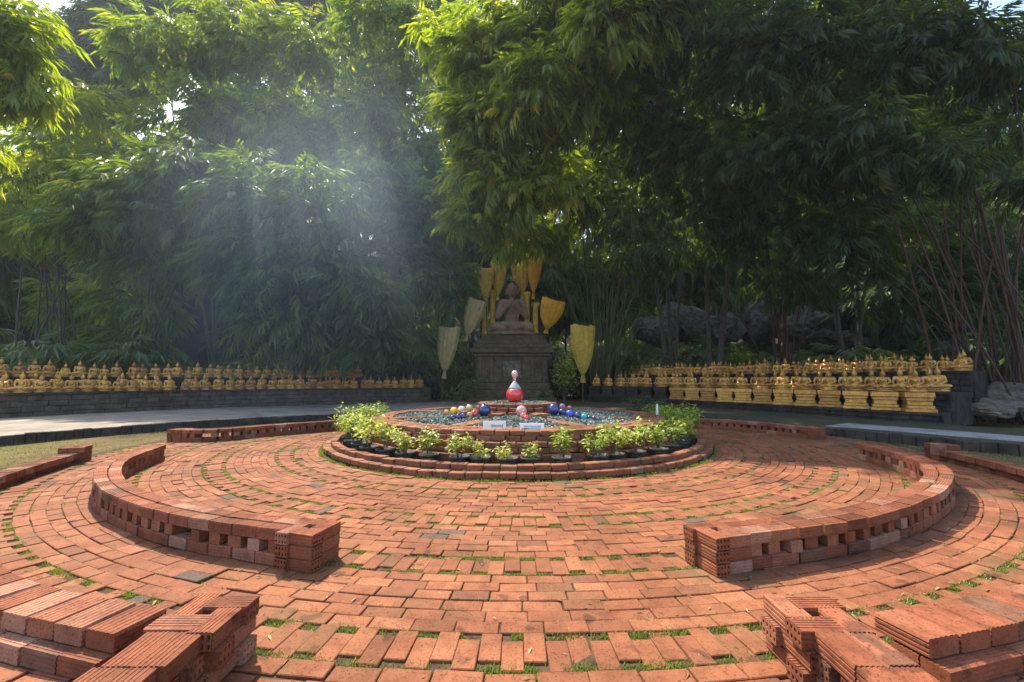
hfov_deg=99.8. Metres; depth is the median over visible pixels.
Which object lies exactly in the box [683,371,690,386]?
buddha statue
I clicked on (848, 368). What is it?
buddha statue
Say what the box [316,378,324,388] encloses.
buddha statue
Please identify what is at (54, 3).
sky
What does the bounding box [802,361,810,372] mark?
buddha statue
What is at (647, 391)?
pedestal
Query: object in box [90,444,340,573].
brick ring wall
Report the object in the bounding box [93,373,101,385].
buddha statue
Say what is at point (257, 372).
buddha statue
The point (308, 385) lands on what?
buddha statue
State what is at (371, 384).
buddha statue
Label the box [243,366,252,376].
buddha statue
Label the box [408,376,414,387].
buddha statue
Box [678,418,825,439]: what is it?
brick ring wall
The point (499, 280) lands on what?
fan
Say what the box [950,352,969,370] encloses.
buddha statue
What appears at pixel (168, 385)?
buddha statue
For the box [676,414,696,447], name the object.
potted plant
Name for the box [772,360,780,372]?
buddha statue
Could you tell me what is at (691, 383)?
buddha statue
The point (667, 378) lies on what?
buddha statue
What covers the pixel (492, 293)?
gold pillar
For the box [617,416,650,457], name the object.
potted plant
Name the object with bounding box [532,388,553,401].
shrub
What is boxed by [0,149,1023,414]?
hillside
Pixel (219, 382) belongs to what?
buddha statue
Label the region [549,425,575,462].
potted plant
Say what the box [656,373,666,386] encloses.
buddha statue
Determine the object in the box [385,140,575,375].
forest tree
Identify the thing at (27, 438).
path kerb
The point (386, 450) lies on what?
potted plant
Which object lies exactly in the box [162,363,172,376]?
buddha statue
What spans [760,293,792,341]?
rock
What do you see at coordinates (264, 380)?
buddha statue
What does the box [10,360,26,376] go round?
buddha statue
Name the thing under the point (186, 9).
forest tree
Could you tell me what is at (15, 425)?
path
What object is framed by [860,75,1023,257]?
forest tree
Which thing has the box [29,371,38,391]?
buddha statue
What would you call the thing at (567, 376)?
shrub
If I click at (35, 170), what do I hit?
feathery tree
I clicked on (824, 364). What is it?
buddha statue
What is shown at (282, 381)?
buddha statue
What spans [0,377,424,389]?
stone step
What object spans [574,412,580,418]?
glass ball
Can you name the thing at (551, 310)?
ceremonial fan
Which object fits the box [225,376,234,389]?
buddha statue
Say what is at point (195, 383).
buddha statue
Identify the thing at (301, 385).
buddha statue
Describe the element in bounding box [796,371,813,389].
buddha statue
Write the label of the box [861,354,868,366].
buddha statue
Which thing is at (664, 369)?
buddha statue
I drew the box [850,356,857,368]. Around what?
buddha statue
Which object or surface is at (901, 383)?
buddha statue
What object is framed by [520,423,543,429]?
sign
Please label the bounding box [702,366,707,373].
buddha statue
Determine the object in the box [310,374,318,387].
buddha statue
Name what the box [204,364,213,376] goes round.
buddha statue
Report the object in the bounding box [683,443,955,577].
brick ring wall
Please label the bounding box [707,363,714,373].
buddha statue
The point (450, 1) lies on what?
forest tree
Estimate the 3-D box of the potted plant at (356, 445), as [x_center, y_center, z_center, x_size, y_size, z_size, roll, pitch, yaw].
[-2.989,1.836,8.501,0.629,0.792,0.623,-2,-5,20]
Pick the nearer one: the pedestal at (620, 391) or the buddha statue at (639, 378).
the pedestal at (620, 391)
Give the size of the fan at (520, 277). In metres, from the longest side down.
5.494 x 1.152 x 0.644 m
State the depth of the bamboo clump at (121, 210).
22.39 m
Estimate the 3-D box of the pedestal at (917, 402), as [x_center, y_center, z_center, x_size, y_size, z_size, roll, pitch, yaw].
[12.591,1.893,13.385,0.740,0.596,0.740,-3,-6,31]
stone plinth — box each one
[0,387,430,417]
[587,396,951,424]
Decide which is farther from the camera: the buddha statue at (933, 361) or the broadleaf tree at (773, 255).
the broadleaf tree at (773, 255)
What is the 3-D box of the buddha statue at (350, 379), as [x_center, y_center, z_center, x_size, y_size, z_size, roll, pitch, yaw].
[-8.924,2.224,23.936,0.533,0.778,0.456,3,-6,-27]
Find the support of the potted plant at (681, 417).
on the round planter
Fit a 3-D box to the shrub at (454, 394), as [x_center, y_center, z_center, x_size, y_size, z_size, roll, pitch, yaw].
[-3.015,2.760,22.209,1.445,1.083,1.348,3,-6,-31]
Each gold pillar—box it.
[481,292,489,334]
[489,290,495,332]
[523,291,530,321]
[533,302,538,333]
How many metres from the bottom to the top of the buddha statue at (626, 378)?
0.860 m
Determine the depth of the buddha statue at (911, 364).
15.55 m
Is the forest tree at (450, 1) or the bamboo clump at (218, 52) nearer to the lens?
the bamboo clump at (218, 52)
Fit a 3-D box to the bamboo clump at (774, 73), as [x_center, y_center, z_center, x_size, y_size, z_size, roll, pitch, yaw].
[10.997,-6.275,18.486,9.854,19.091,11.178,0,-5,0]
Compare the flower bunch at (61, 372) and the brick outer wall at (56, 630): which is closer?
the brick outer wall at (56, 630)
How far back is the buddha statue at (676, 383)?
21.76 m
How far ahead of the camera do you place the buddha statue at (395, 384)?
24.31 m
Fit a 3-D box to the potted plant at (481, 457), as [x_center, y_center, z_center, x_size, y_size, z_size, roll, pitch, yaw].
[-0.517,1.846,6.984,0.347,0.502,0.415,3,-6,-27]
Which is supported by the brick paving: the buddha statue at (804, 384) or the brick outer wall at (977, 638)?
the brick outer wall at (977, 638)
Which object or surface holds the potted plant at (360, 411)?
on the round planter
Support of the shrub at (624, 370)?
on the stone terrace
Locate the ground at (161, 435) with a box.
[0,395,1023,467]
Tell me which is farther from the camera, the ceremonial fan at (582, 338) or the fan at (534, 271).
the fan at (534, 271)
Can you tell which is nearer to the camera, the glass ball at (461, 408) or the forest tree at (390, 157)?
the glass ball at (461, 408)
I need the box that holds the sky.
[0,0,1023,243]
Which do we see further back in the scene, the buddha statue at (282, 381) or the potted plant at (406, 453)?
the buddha statue at (282, 381)
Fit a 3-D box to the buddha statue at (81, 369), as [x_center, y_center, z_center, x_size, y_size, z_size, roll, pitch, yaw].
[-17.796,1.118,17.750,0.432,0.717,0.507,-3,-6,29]
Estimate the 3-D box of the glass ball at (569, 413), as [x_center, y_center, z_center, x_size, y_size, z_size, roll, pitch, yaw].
[1.300,1.634,9.653,0.193,0.193,0.193,0,-5,0]
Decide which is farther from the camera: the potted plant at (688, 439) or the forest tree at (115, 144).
the forest tree at (115, 144)
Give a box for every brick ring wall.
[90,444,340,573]
[167,419,348,441]
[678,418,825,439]
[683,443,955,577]
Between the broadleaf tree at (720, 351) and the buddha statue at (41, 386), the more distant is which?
the broadleaf tree at (720, 351)
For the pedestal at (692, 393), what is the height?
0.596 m
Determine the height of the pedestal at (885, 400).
0.596 m
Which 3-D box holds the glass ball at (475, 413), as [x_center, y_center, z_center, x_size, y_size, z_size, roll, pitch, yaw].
[-0.836,1.624,9.594,0.192,0.192,0.192,0,-5,0]
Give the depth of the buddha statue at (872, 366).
16.72 m
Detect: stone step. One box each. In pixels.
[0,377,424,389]
[636,386,973,425]
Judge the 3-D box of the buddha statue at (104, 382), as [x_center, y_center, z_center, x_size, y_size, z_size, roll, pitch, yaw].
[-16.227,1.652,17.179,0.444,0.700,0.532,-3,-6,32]
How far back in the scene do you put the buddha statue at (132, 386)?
17.85 m
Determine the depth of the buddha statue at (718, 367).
22.64 m
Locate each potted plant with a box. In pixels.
[329,411,366,445]
[334,402,379,425]
[336,411,363,435]
[341,412,365,447]
[343,414,372,450]
[349,404,375,418]
[352,415,387,453]
[359,403,385,420]
[365,402,391,414]
[372,414,402,456]
[393,428,415,458]
[415,426,441,459]
[445,431,471,461]
[469,439,490,463]
[492,440,518,463]
[520,440,541,463]
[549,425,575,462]
[579,428,613,460]
[596,419,634,459]
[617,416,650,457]
[642,402,662,414]
[644,420,668,455]
[647,401,679,415]
[653,419,687,453]
[659,402,687,430]
[661,405,703,434]
[664,401,705,443]
[667,417,695,449]
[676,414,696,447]
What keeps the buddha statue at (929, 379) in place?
on the stone step at (957, 405)
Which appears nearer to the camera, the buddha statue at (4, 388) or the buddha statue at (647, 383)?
the buddha statue at (4, 388)
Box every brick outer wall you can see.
[0,445,166,678]
[874,442,1023,681]
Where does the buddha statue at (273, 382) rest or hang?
on the stone plinth at (35, 404)
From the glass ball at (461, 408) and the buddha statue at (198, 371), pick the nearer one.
the glass ball at (461, 408)
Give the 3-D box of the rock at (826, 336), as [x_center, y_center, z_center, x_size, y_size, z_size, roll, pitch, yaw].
[19.845,0.160,26.029,3.553,1.872,2.620,0,-5,0]
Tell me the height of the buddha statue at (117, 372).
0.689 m
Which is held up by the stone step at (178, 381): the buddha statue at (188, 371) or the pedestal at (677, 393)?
the buddha statue at (188, 371)
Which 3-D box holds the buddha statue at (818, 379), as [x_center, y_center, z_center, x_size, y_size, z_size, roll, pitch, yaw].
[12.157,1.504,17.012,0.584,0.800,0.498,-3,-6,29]
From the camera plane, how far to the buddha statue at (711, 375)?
21.89 m
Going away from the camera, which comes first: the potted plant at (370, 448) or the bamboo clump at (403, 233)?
the potted plant at (370, 448)
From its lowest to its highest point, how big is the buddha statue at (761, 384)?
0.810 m
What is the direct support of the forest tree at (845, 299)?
on the ground at (161, 435)
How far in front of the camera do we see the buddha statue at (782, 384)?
17.29 m
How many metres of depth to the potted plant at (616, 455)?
7.27 m
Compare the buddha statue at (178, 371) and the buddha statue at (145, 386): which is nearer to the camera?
the buddha statue at (145, 386)
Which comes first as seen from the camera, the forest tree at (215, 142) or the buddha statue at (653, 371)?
the buddha statue at (653, 371)
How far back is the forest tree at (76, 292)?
34.72 m
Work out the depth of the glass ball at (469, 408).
10.16 m
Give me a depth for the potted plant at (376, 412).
11.40 m
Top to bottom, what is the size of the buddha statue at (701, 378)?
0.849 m
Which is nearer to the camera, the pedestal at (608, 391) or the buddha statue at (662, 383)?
the buddha statue at (662, 383)
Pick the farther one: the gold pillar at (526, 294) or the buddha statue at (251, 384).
the gold pillar at (526, 294)
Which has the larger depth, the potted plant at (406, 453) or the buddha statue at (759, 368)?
the buddha statue at (759, 368)
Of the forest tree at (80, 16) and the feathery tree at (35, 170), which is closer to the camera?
the feathery tree at (35, 170)
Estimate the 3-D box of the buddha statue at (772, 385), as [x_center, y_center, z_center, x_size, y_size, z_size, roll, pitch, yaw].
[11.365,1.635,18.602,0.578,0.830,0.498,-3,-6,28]
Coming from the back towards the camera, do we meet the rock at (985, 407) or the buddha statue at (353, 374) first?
the buddha statue at (353, 374)
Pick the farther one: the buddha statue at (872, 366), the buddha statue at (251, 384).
the buddha statue at (251, 384)
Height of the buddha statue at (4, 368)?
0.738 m
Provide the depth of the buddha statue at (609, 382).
25.49 m
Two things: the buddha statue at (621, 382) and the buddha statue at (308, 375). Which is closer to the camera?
the buddha statue at (308, 375)
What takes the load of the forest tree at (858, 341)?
on the ground at (161, 435)
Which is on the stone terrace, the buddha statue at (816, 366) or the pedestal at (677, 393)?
the buddha statue at (816, 366)
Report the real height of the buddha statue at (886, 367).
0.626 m
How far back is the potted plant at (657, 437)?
7.76 m
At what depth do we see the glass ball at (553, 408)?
9.69 m
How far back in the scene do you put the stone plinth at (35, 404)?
19.06 m
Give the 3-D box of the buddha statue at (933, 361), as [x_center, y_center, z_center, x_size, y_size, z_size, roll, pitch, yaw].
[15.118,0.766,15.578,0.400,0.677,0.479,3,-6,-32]
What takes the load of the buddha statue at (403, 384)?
on the stone plinth at (35, 404)
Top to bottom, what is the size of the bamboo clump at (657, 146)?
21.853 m
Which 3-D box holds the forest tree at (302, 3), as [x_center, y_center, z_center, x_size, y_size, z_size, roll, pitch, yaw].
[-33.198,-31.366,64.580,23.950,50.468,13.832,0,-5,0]
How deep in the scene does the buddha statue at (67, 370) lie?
17.37 m
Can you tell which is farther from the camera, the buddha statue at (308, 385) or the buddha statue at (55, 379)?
the buddha statue at (308, 385)
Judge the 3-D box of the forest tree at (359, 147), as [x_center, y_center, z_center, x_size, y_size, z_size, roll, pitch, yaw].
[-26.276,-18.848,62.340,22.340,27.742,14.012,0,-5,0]
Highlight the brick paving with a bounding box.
[0,420,1023,681]
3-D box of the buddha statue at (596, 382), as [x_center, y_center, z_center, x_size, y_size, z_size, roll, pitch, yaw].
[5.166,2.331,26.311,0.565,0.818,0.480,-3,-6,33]
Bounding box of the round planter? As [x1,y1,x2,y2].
[323,400,712,479]
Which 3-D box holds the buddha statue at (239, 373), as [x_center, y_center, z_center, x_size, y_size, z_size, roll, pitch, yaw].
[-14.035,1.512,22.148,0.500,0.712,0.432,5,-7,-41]
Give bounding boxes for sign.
[483,421,505,428]
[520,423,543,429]
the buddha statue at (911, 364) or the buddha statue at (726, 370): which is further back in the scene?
the buddha statue at (726, 370)
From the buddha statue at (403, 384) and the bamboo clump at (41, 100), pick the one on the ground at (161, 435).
the bamboo clump at (41, 100)
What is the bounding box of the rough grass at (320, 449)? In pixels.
[0,424,1020,482]
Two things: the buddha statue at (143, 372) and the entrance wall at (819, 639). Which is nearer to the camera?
the entrance wall at (819, 639)
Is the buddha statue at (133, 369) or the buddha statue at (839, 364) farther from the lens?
the buddha statue at (133, 369)
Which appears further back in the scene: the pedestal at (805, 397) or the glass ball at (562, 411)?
the pedestal at (805, 397)
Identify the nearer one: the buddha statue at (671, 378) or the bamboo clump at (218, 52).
the buddha statue at (671, 378)
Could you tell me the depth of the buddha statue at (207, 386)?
19.90 m
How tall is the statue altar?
4.146 m
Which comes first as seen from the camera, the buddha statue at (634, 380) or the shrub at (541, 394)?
the shrub at (541, 394)
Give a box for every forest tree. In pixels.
[0,53,150,147]
[0,119,140,279]
[0,248,55,336]
[9,0,98,98]
[11,266,198,355]
[51,0,195,140]
[111,0,228,134]
[135,121,287,162]
[135,137,344,360]
[179,75,312,131]
[212,0,368,99]
[275,130,369,256]
[291,2,416,245]
[327,0,502,319]
[346,128,436,214]
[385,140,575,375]
[400,0,528,377]
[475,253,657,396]
[541,132,704,348]
[572,221,822,353]
[632,0,771,367]
[707,101,872,354]
[722,0,1007,361]
[772,267,873,351]
[810,267,1023,358]
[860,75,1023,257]
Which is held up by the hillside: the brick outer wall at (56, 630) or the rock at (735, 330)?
the rock at (735, 330)
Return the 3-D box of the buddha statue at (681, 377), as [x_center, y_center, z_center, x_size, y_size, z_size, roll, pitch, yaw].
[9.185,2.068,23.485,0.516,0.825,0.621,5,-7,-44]
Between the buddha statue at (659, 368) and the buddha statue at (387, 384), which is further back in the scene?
the buddha statue at (659, 368)
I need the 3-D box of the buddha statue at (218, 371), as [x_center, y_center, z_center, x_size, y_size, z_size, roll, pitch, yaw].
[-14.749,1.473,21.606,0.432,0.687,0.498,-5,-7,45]
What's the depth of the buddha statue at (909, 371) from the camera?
14.81 m
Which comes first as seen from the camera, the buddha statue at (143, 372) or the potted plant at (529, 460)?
the potted plant at (529, 460)
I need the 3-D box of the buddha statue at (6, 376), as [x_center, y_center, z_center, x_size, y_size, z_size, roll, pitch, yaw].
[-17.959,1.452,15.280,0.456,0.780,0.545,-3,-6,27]
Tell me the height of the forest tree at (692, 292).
16.844 m
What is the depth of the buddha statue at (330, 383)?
22.79 m
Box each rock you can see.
[630,315,676,346]
[662,302,712,342]
[698,312,746,347]
[742,301,772,346]
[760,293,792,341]
[780,305,835,353]
[805,329,875,357]
[971,397,1023,418]
[988,381,1023,413]
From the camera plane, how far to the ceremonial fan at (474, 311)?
25.53 m
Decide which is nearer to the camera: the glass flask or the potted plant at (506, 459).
the potted plant at (506, 459)
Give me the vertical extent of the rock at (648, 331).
2.326 m
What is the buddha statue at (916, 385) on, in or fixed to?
on the pedestal at (917, 402)
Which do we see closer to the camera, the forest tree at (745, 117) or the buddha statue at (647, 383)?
the buddha statue at (647, 383)
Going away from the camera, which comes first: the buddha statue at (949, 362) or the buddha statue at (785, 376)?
the buddha statue at (949, 362)
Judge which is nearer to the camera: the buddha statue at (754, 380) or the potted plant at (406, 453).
the potted plant at (406, 453)
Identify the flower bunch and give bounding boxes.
[52,379,61,387]
[57,368,70,377]
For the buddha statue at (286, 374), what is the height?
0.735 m
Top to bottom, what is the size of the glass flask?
0.790 m
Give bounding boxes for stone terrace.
[614,371,987,417]
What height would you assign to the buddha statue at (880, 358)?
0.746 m
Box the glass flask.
[506,370,522,401]
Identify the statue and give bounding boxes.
[0,357,11,375]
[0,371,12,391]
[0,375,11,392]
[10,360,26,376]
[11,371,33,392]
[26,358,42,376]
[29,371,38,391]
[32,373,51,392]
[42,359,56,376]
[47,371,64,391]
[50,376,64,391]
[59,363,71,376]
[62,374,79,391]
[72,360,87,376]
[77,373,85,391]
[80,373,98,391]
[87,363,99,376]
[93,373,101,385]
[97,374,113,390]
[100,364,109,376]
[109,362,124,376]
[112,376,125,390]
[115,372,127,389]
[125,373,140,390]
[126,361,140,376]
[134,373,142,385]
[136,363,149,376]
[139,375,152,390]
[149,364,161,376]
[150,375,157,389]
[152,377,163,390]
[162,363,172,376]
[162,374,176,389]
[172,362,184,376]
[180,379,189,389]
[183,373,193,385]
[184,367,191,376]
[189,376,201,389]
[191,363,203,376]
[198,375,210,389]
[202,377,211,389]
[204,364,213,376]
[212,373,224,389]
[213,365,222,376]
[223,364,233,376]
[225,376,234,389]
[233,364,243,376]
[235,376,245,388]
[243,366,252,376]
[246,375,256,388]
[252,365,261,376]
[256,379,265,388]
[258,374,267,388]
[261,365,271,376]
[267,375,277,388]
[272,364,280,376]
[276,375,286,388]
[281,364,289,376]
[286,376,295,388]
[295,373,304,384]
[296,378,304,388]
[305,379,312,388]
[306,366,312,377]
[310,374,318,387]
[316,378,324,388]
[323,370,330,376]
[325,375,332,387]
[331,365,338,377]
[332,375,341,387]
[341,376,349,387]
[346,369,354,377]
[348,374,352,387]
[350,377,358,387]
[355,365,362,377]
[360,375,367,387]
[367,376,375,387]
[375,378,382,387]
[383,375,391,387]
[391,377,398,387]
[399,375,408,387]
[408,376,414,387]
[415,374,423,387]
[488,280,536,334]
[592,373,600,385]
[604,373,612,385]
[616,374,625,385]
[623,372,628,385]
[629,374,638,385]
[636,372,641,385]
[642,365,649,374]
[642,373,652,386]
[650,364,656,374]
[653,372,660,386]
[655,364,663,374]
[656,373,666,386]
[661,366,667,374]
[663,372,669,385]
[668,364,674,373]
[668,372,675,386]
[671,372,682,386]
[674,362,681,373]
[678,372,683,385]
[681,364,688,373]
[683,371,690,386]
[686,363,693,373]
[686,372,697,387]
[693,364,701,373]
[698,372,706,386]
[701,372,713,387]
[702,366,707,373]
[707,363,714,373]
[709,371,715,386]
[714,362,721,373]
[714,372,722,387]
[718,372,731,387]
[721,361,730,373]
[725,373,732,386]
[731,365,738,373]
[731,371,740,387]
[735,373,749,387]
[739,362,747,373]
[744,360,754,373]
[749,370,758,387]
[754,371,769,388]
[756,362,762,372]
[762,361,771,372]
[768,370,779,388]
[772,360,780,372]
[775,370,790,388]
[779,359,791,372]
[779,369,790,387]
[790,360,796,372]
[790,370,801,388]
[793,361,802,372]
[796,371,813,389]
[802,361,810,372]
[804,357,813,369]
[810,359,819,372]
[812,370,824,388]
[818,358,830,372]
[819,369,837,389]
[826,355,836,372]
[833,357,845,372]
[838,369,850,389]
[842,360,852,371]
[844,368,864,390]
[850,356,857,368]
[855,360,864,371]
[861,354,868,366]
[863,354,878,371]
[863,369,878,389]
[872,369,894,390]
[876,354,884,370]
[878,356,893,371]
[888,353,899,371]
[891,367,910,390]
[894,355,907,371]
[904,357,918,370]
[905,367,917,383]
[905,368,928,391]
[918,354,934,370]
[920,366,943,391]
[923,353,936,368]
[931,366,951,391]
[934,355,950,370]
[945,356,952,370]
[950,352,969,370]
[955,350,973,370]
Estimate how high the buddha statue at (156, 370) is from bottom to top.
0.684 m
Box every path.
[0,402,477,435]
[557,402,1023,443]
[827,423,1023,441]
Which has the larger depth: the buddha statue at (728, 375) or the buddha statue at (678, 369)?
the buddha statue at (678, 369)
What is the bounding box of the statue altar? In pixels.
[467,335,556,401]
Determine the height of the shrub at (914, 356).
2.676 m
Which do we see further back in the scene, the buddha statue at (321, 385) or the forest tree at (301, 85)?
the forest tree at (301, 85)
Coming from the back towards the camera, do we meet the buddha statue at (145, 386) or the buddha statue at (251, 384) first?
the buddha statue at (251, 384)
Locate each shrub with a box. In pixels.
[441,384,467,404]
[456,376,484,403]
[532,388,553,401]
[549,347,580,401]
[613,351,650,376]
[620,395,649,410]
[646,395,670,410]
[650,354,680,370]
[700,347,745,366]
[723,344,757,366]
[847,341,915,366]
[902,342,984,370]
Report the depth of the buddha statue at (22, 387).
15.19 m
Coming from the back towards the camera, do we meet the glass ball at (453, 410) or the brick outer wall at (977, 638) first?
the glass ball at (453, 410)
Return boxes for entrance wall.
[73,593,259,681]
[762,594,939,681]
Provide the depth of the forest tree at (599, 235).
36.40 m
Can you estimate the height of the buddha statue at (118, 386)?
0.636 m
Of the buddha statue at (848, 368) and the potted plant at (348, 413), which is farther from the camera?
the buddha statue at (848, 368)
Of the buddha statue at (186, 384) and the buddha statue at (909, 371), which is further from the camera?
the buddha statue at (186, 384)
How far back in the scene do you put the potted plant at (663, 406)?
11.39 m
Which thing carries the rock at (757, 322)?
on the hillside
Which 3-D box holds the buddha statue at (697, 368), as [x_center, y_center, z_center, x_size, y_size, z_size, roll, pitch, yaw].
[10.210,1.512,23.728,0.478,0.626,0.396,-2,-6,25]
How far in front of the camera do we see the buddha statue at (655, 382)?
23.88 m
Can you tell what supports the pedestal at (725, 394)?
on the stone plinth at (932, 418)
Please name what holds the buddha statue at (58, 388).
on the stone plinth at (35, 404)
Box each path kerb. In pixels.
[0,411,392,446]
[669,415,1023,456]
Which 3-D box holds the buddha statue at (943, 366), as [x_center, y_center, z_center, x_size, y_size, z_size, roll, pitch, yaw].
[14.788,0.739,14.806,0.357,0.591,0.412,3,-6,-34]
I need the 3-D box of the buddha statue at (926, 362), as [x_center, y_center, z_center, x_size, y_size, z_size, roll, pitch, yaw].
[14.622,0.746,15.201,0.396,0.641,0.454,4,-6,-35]
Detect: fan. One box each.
[437,325,459,400]
[449,297,487,396]
[477,267,493,334]
[491,261,506,321]
[511,260,528,321]
[527,256,541,323]
[540,296,565,338]
[570,324,594,402]
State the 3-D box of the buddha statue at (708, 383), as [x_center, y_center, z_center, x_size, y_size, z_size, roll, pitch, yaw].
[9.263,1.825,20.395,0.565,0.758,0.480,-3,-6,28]
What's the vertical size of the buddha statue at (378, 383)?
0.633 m
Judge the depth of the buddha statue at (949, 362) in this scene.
15.07 m
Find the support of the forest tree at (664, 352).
on the ground at (161, 435)
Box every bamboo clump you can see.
[0,0,94,200]
[0,133,260,349]
[78,0,383,365]
[160,138,416,386]
[310,0,488,377]
[398,0,695,384]
[557,0,787,393]
[676,0,934,368]
[768,0,1023,424]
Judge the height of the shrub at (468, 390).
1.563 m
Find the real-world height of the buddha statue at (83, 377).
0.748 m
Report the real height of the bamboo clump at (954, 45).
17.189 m
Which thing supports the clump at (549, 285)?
on the ground at (161, 435)
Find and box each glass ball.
[450,407,457,413]
[458,406,465,411]
[466,405,472,411]
[471,410,478,416]
[478,404,490,416]
[516,405,526,415]
[548,403,559,414]
[559,409,565,414]
[566,410,573,416]
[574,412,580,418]
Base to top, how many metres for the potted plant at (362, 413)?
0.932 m
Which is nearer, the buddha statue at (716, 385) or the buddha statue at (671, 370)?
the buddha statue at (716, 385)
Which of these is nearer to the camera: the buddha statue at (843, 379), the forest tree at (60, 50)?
the buddha statue at (843, 379)
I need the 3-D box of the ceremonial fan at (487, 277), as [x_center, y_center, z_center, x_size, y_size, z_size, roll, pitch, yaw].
[-1.546,-2.020,26.289,1.017,5.090,0.555,-2,-5,0]
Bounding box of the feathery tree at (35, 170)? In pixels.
[0,69,164,352]
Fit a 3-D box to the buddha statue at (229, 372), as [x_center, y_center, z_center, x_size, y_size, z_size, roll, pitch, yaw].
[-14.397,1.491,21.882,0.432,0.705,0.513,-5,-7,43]
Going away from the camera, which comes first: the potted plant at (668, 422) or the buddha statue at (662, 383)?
the potted plant at (668, 422)
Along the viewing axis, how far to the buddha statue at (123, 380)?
18.07 m
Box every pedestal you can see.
[589,386,601,395]
[601,386,614,396]
[613,386,628,396]
[625,386,640,397]
[639,387,654,397]
[653,387,669,398]
[669,387,684,399]
[684,387,699,399]
[699,388,716,400]
[716,388,733,401]
[733,388,752,402]
[752,389,772,403]
[773,389,794,404]
[794,390,817,405]
[817,390,842,407]
[842,391,869,408]
[869,391,901,410]
[899,392,937,412]
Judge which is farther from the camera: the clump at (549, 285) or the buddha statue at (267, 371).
the clump at (549, 285)
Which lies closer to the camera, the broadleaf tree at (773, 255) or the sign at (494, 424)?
the sign at (494, 424)
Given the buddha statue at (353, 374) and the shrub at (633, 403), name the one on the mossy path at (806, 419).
the shrub at (633, 403)
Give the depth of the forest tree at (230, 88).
62.41 m
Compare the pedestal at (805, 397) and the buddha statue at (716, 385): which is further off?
the buddha statue at (716, 385)
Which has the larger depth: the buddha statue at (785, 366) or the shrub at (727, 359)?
the shrub at (727, 359)
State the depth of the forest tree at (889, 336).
24.93 m
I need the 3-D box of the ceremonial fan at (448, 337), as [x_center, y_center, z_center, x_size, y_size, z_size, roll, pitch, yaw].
[-3.780,1.244,24.492,1.258,4.276,0.706,6,-5,1]
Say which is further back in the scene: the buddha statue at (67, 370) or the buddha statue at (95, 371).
the buddha statue at (95, 371)
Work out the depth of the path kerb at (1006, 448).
9.88 m
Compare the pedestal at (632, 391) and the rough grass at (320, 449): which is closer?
the rough grass at (320, 449)
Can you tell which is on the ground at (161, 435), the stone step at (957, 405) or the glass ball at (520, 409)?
the stone step at (957, 405)
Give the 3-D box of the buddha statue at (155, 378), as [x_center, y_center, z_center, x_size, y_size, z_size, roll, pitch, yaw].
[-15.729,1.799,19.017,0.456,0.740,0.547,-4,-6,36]
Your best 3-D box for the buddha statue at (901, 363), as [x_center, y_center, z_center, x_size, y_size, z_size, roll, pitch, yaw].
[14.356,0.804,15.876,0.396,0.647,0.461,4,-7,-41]
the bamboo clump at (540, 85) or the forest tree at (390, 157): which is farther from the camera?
the forest tree at (390, 157)
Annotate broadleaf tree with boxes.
[638,127,768,370]
[741,168,843,363]
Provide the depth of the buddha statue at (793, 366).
19.99 m
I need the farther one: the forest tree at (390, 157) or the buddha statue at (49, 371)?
the forest tree at (390, 157)
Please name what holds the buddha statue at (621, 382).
on the pedestal at (620, 391)
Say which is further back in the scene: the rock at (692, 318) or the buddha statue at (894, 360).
the rock at (692, 318)
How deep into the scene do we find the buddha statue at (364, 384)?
23.60 m
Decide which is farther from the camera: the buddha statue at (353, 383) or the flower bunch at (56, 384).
the buddha statue at (353, 383)
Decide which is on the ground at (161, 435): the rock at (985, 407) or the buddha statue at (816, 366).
the rock at (985, 407)
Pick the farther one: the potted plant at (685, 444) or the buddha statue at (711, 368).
the buddha statue at (711, 368)
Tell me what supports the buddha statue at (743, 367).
on the stone terrace
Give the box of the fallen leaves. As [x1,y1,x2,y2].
[1,441,1023,679]
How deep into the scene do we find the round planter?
7.48 m
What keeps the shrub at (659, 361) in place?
on the stone terrace
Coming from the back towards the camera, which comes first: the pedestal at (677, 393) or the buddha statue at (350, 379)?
the buddha statue at (350, 379)
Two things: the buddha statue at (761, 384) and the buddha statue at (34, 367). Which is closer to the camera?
the buddha statue at (34, 367)
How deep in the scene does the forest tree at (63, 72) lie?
62.84 m
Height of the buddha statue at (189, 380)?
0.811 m
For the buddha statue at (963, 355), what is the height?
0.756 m
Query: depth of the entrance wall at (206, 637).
2.07 m
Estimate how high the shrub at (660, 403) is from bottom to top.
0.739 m
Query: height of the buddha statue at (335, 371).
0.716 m
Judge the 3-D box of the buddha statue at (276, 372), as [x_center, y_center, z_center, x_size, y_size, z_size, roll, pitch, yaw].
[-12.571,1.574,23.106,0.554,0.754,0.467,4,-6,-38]
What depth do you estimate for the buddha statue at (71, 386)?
16.30 m
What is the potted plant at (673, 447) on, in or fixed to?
on the round planter
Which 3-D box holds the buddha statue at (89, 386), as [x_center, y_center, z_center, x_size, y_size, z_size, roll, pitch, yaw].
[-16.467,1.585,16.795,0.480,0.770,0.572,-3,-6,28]

